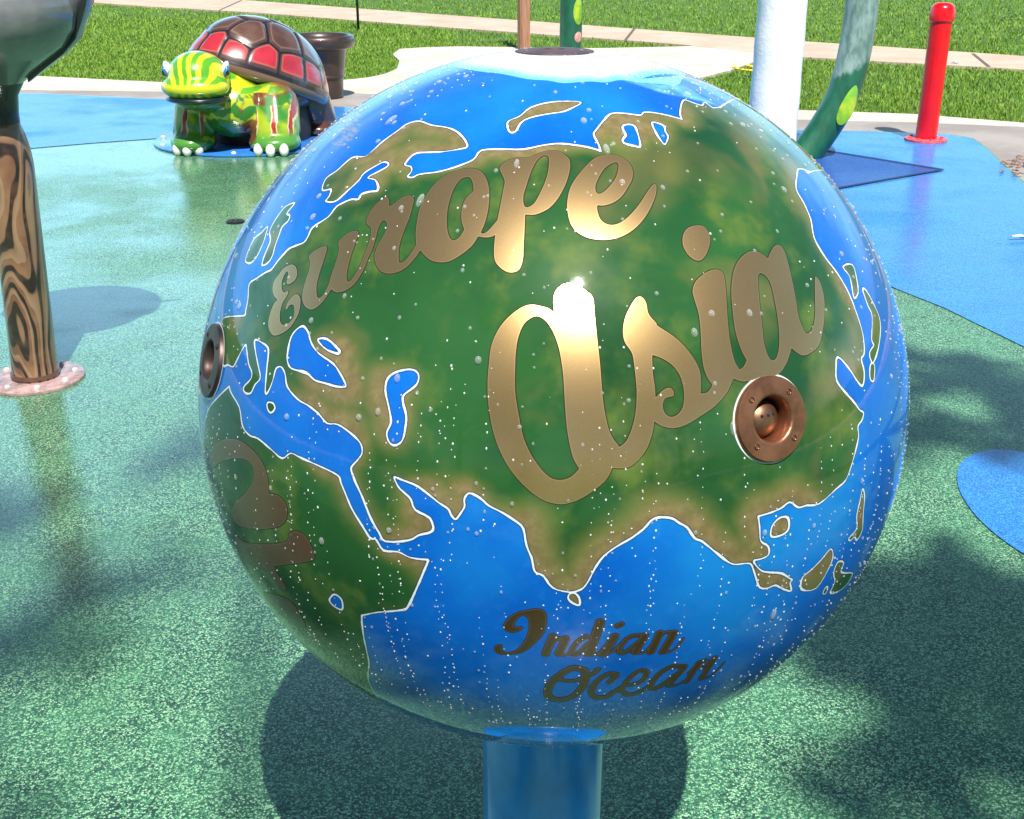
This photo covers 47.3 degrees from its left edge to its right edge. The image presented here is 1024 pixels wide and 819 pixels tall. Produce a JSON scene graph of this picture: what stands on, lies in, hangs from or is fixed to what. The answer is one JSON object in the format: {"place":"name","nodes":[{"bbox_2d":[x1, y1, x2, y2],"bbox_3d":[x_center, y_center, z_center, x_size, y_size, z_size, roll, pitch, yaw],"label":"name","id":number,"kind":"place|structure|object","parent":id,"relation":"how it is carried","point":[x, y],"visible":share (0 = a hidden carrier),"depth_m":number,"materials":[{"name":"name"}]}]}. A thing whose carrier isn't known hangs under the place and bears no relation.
{"place":"outdoors","nodes":[
{"label":"outdoors","id":0,"kind":"place"},
{"bbox_2d":[20,90,1023,180],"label":"beige concrete strip","id":1,"kind":"object","parent":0,"point":[1002,143],"visible":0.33,"depth_m":10.03,"materials":[{"name":"beige concrete"}]},
{"bbox_2d":[298,32,354,99],"bbox_3d":[-1.912,-3.443,11.742,0.686,0.609,0.686,0,22,0],"label":"brown planter","id":2,"kind":"object","parent":1,"relation":"on","point":[330,48],"visible":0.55,"depth_m":11.56,"materials":[{"name":"plastic"}]},
{"bbox_2d":[0,93,1023,818],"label":"green rubber pad","id":3,"kind":"object","parent":1,"relation":"on","point":[158,659],"visible":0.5,"depth_m":2.85,"materials":[{"name":"green rubber"}]},
{"bbox_2d":[0,0,93,395],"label":"splash bucket post","id":4,"kind":"object","parent":3,"relation":"on","point":[37,37],"visible":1,"depth_m":4.15,"materials":[{"name":"paint"}]},
{"bbox_2d":[226,218,244,223],"bbox_3d":[-1.613,-1.097,6.823,0.110,0.011,0.110,0,22,0],"label":"ground nozzle cap","id":5,"kind":"object","parent":3,"relation":"on","point":[235,221],"visible":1,"depth_m":6.79,"materials":[{"name":"grey metal"}]},
{"bbox_2d":[19,93,1023,345],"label":"blue rubber band","id":6,"kind":"object","parent":3,"relation":"on","point":[945,239],"visible":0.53,"depth_m":7.27,"materials":[{"name":"blue rubber"}]},
{"bbox_2d":[154,15,336,156],"bbox_3d":[-2.090,-2.575,9.210,1.560,1.002,1.747,0,22,0],"label":"turtle statue","id":7,"kind":"object","parent":6,"relation":"on","point":[243,85],"visible":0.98,"depth_m":8.80,"materials":[{"name":"paint"}]},
{"bbox_2d":[749,0,807,140],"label":"white column","id":8,"kind":"structure","parent":6,"relation":"on","point":[779,46],"depth_m":8.21,"materials":[{"name":"white metal"}]},
{"bbox_2d":[796,0,878,159],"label":"curved vine tube","id":9,"kind":"object","parent":6,"relation":"on","point":[819,134],"visible":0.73,"depth_m":8.48,"materials":[{"name":"green paint"}]},
{"bbox_2d":[815,151,937,186],"bbox_3d":[2.505,-1.673,8.215,1.029,0.001,1.839,5,23,12],"label":"deep blue triangle","id":10,"kind":"object","parent":6,"relation":"on","point":[841,169],"visible":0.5,"depth_m":8.31,"materials":[{"name":"rubber"}]},
{"bbox_2d":[828,150,940,168],"bbox_3d":[2.722,-1.841,8.614,0.035,0.001,1.001,-18,28,-36],"label":"triangle outline","id":11,"kind":"object","parent":10,"relation":"on","point":[884,159],"visible":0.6,"depth_m":8.61,"materials":[{"name":"rubber"}]},
{"bbox_2d":[838,169,944,187],"bbox_3d":[2.590,-1.575,7.966,1.105,0.001,0.030,-15,27,-32],"label":"triangle outline","id":12,"kind":"object","parent":6,"relation":"on","point":[890,178],"visible":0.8,"depth_m":7.95,"materials":[{"name":"rubber"}]},
{"bbox_2d":[904,2,955,143],"bbox_3d":[3.332,-2.657,9.230,0.330,1.052,0.330,0,22,0],"label":"red water jet post","id":13,"kind":"object","parent":6,"relation":"on","point":[941,17],"visible":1,"depth_m":9.18,"materials":[{"name":"paint"}]},
{"bbox_2d":[1010,234,1023,237],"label":"white scrap","id":14,"kind":"object","parent":6,"relation":"on","point":[1020,235],"visible":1,"depth_m":6.41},
{"bbox_2d":[197,47,909,818],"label":"earth globe","id":15,"kind":"object","parent":3,"relation":"on","point":[553,415],"visible":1,"depth_m":1.18,"materials":[{"name":"paint"}]},
{"bbox_2d":[957,449,1023,552],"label":"blue rubber disc","id":16,"kind":"object","parent":3,"relation":"on","point":[991,484],"visible":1,"depth_m":3.57,"materials":[{"name":"blue rubber"}]},
{"bbox_2d":[21,46,1023,126],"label":"concrete apron","id":17,"kind":"object","parent":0,"point":[699,62],"visible":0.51,"depth_m":14.23,"materials":[{"name":"beige concrete"}]},
{"bbox_2d":[517,0,529,48],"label":"wooden post","id":18,"kind":"object","parent":17,"relation":"on","point":[523,23],"depth_m":16.35,"materials":[{"name":"brown wood"}]},
{"bbox_2d":[559,0,582,47],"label":"straight vine post","id":19,"kind":"object","parent":17,"relation":"on","point":[570,23],"visible":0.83,"depth_m":12.16,"materials":[{"name":"green paint"}]},
{"bbox_2d":[38,0,1023,122],"bbox_3d":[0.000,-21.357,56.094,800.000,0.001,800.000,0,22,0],"label":"lawn ground","id":20,"kind":"structure","parent":0,"point":[708,7],"depth_m":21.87,"materials":[{"name":"plant"}]},
{"bbox_2d":[356,0,359,30],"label":"thin marker rod","id":21,"kind":"object","parent":20,"relation":"on","point":[357,14],"visible":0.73,"depth_m":19.68,"materials":[{"name":"green metal"}]},
{"bbox_2d":[732,64,752,77],"bbox_3d":[2.718,-3.946,13.660,0.271,0.145,0.245,0,22,0],"label":"dandelion clump","id":22,"kind":"object","parent":20,"relation":"on","point":[746,70],"visible":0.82,"depth_m":13.63,"materials":[{"name":"yellow plant"}]},
{"bbox_2d":[94,0,1023,70],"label":"sidewalk","id":23,"kind":"structure","parent":0,"point":[879,54],"depth_m":19.74,"materials":[{"name":"concrete"}]},
{"bbox_2d":[623,28,635,41],"bbox_3d":[1.891,-6.021,18.787,0.045,0.001,2.643,3,23,8],"label":"sidewalk joint","id":24,"kind":"object","parent":23,"relation":"on","point":[628,35],"visible":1,"depth_m":18.68,"materials":[{"name":"grey concrete"}]},
{"bbox_2d":[971,53,990,66],"bbox_3d":[6.089,-4.546,15.209,0.045,0.001,1.670,5,23,13],"label":"sidewalk joint","id":25,"kind":"object","parent":23,"relation":"on","point":[980,59],"visible":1,"depth_m":15.11,"materials":[{"name":"grey concrete"}]}
]}

